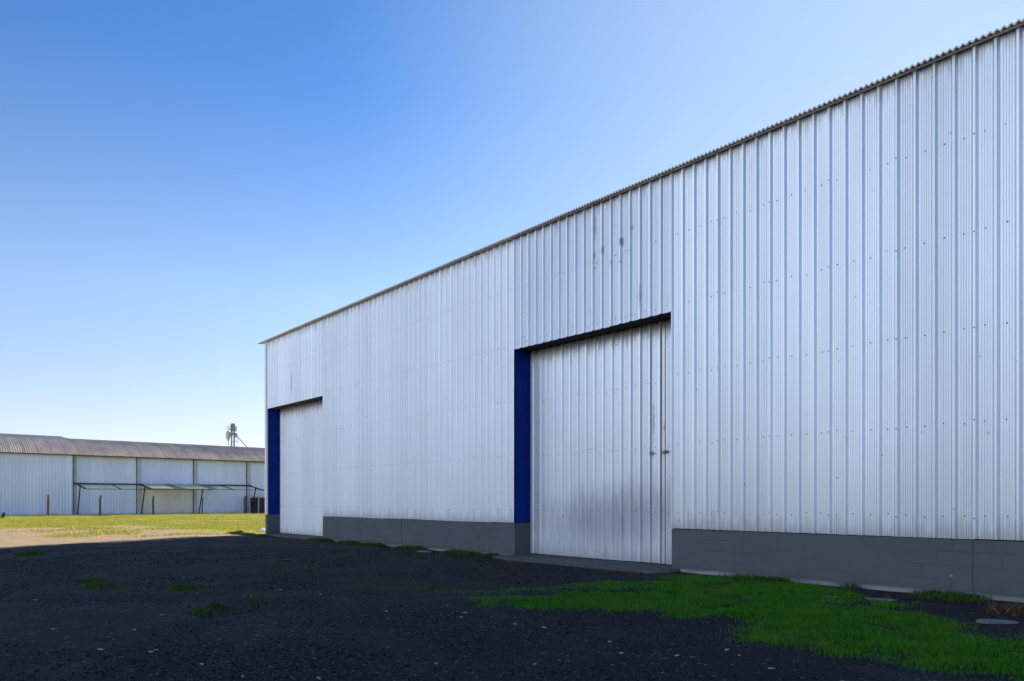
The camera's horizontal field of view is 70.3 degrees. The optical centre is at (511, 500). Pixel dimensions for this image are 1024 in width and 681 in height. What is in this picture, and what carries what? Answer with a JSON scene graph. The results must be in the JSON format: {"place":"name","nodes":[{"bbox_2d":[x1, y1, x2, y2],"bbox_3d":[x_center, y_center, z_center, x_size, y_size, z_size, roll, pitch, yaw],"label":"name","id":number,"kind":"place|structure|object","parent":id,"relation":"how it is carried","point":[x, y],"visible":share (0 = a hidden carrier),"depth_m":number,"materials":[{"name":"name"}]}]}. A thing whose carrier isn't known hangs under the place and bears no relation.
{"place":"outdoors","nodes":[
{"label":"outdoors","id":0,"kind":"place"},
{"bbox_2d":[0,512,264,537],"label":"field grass","id":1,"kind":"structure","parent":0,"point":[49,521],"depth_m":40.59,"materials":[{"name":"plant"}]},
{"bbox_2d":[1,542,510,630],"bbox_3d":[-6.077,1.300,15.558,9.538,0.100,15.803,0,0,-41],"label":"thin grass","id":2,"kind":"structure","parent":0,"point":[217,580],"depth_m":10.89,"materials":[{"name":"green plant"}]},
{"bbox_2d":[0,513,1023,680],"bbox_3d":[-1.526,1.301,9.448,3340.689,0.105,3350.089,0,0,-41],"label":"ground","id":3,"kind":"structure","parent":0,"point":[706,655],"depth_m":7.86,"materials":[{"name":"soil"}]},
{"bbox_2d":[11,551,47,555],"bbox_3d":[-11.546,1.256,17.530,1.076,0.104,0.844,0,0,26],"label":"grass tuft","id":4,"kind":"object","parent":3,"relation":"on","point":[27,553],"visible":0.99,"depth_m":17.45,"materials":[{"name":"green plant"}]},
{"bbox_2d":[47,495,48,515],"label":"fence post","id":5,"kind":"object","parent":3,"relation":"on","point":[48,505],"visible":0.82,"depth_m":60.97,"materials":[{"name":"grey wood"}]},
{"bbox_2d":[72,577,107,582],"bbox_3d":[-7.015,1.313,12.132,0.539,0.061,0.992,0,0,-41],"label":"grass tuft","id":6,"kind":"object","parent":3,"relation":"on","point":[91,579],"visible":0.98,"depth_m":12.08,"materials":[{"name":"green plant"}]},
{"bbox_2d":[76,582,123,588],"bbox_3d":[-6.484,1.309,11.317,1.258,0.070,0.541,0,0,40],"label":"grass tuft","id":7,"kind":"object","parent":3,"relation":"on","point":[96,585],"visible":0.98,"depth_m":11.21,"materials":[{"name":"green plant"}]},
{"bbox_2d":[99,495,101,515],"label":"fence post","id":8,"kind":"object","parent":3,"relation":"on","point":[100,505],"visible":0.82,"depth_m":64.05,"materials":[{"name":"grey wood"}]},
{"bbox_2d":[0,433,264,515],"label":"warehouse","id":9,"kind":"structure","parent":3,"relation":"on","point":[70,476],"depth_m":69.45,"materials":[{"name":"metal"}]},
{"bbox_2d":[152,496,154,514],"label":"fence post","id":10,"kind":"object","parent":3,"relation":"on","point":[153,505],"visible":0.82,"depth_m":68.17,"materials":[{"name":"grey wood"}]},
{"bbox_2d":[165,584,208,590],"bbox_3d":[-4.943,1.303,11.019,0.518,0.077,0.858,0,0,-41],"label":"grass tuft","id":11,"kind":"object","parent":3,"relation":"on","point":[182,587],"visible":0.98,"depth_m":10.98,"materials":[{"name":"green plant"}]},
{"bbox_2d":[187,607,217,616],"bbox_3d":[-3.512,1.258,8.225,0.283,0.091,0.568,0,0,-41],"label":"grass tuft","id":12,"kind":"object","parent":3,"relation":"on","point":[203,612],"visible":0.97,"depth_m":8.17,"materials":[{"name":"green plant"}]},
{"bbox_2d":[206,602,229,610],"bbox_3d":[-3.523,1.258,8.726,0.249,0.082,0.506,0,0,-41],"label":"grass tuft","id":13,"kind":"object","parent":3,"relation":"on","point":[217,606],"visible":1,"depth_m":8.66,"materials":[{"name":"green plant"}]},
{"bbox_2d":[226,423,246,446],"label":"grain elevator","id":14,"kind":"object","parent":3,"relation":"on","point":[232,434],"visible":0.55,"depth_m":127.76,"materials":[{"name":"metal"}]},
{"bbox_2d":[244,496,245,512],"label":"fence post","id":15,"kind":"object","parent":3,"relation":"on","point":[245,504],"visible":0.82,"depth_m":75.39,"materials":[{"name":"grey wood"}]},
{"bbox_2d":[249,496,264,512],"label":"slatted fence","id":16,"kind":"object","parent":3,"relation":"on","point":[260,505],"visible":0.13,"depth_m":76.64,"materials":[{"name":"grey metal"}]},
{"bbox_2d":[246,598,268,603],"bbox_3d":[-3.234,1.267,9.218,0.270,0.070,0.389,0,0,-41],"label":"grass tuft","id":17,"kind":"object","parent":3,"relation":"on","point":[255,601],"visible":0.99,"depth_m":9.16,"materials":[{"name":"green plant"}]},
{"bbox_2d":[411,545,427,550],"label":"grass tuft","id":18,"kind":"object","parent":3,"relation":"on","point":[418,548],"visible":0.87,"depth_m":19.09,"materials":[{"name":"green plant"}]},
{"bbox_2d":[411,585,449,590],"bbox_3d":[-1.187,1.305,10.920,0.440,0.054,0.803,0,0,-41],"label":"grass tuft","id":19,"kind":"object","parent":3,"relation":"on","point":[433,588],"visible":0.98,"depth_m":10.89,"materials":[{"name":"green plant"}]},
{"bbox_2d":[225,531,1023,605],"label":"weeds","id":20,"kind":"object","parent":3,"relation":"on","point":[958,597],"visible":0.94,"depth_m":11.67,"materials":[{"name":"green plant"}]},
{"bbox_2d":[258,18,1023,602],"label":"warehouse","id":21,"kind":"structure","parent":3,"relation":"on","point":[790,348],"depth_m":12.69,"materials":[{"name":"metal"}]},
{"bbox_2d":[280,400,323,535],"bbox_3d":[-7.575,-1.162,26.703,0.057,4.817,4.680,0,0,-41],"label":"sliding door","id":22,"kind":"structure","parent":21,"relation":"in","point":[301,426],"depth_m":26.95,"materials":[{"name":"white metal"}]},
{"bbox_2d":[530,321,668,563],"bbox_3d":[1.765,-1.160,15.835,0.082,4.820,4.110,0,0,-41],"label":"sliding door","id":23,"kind":"structure","parent":21,"relation":"in","point":[598,451],"depth_m":15.67,"materials":[{"name":"metal"}]},
{"bbox_2d":[666,319,672,564],"bbox_3d":[3.196,-1.161,14.157,0.047,4.818,0.529,0,0,-41],"label":"door frame","id":24,"kind":"structure","parent":21,"relation":"in","point":[668,323],"depth_m":14.32,"materials":[{"name":"white metal"}]},
{"bbox_2d":[449,574,1023,680],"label":"grass","id":25,"kind":"structure","parent":3,"relation":"on","point":[828,623],"depth_m":8.04,"materials":[{"name":"green plant"}]},
{"bbox_2d":[866,598,896,601],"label":"concrete slab","id":26,"kind":"structure","parent":3,"relation":"on","point":[884,599],"depth_m":9.56,"materials":[{"name":"grey concrete"}]},
{"bbox_2d":[976,619,1017,623],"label":"concrete slab","id":27,"kind":"structure","parent":3,"relation":"on","point":[993,621],"depth_m":7.82,"materials":[{"name":"grey concrete"}]},
{"bbox_2d":[976,600,1023,616],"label":"dead weed","id":28,"kind":"object","parent":3,"relation":"on","point":[1013,610],"visible":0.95,"depth_m":8.42,"materials":[{"name":"brown plant"}]},
{"bbox_2d":[0,0,1023,447],"label":"sky","id":29,"kind":"structure","parent":0,"point":[187,186],"materials":[{"name":"blue"}]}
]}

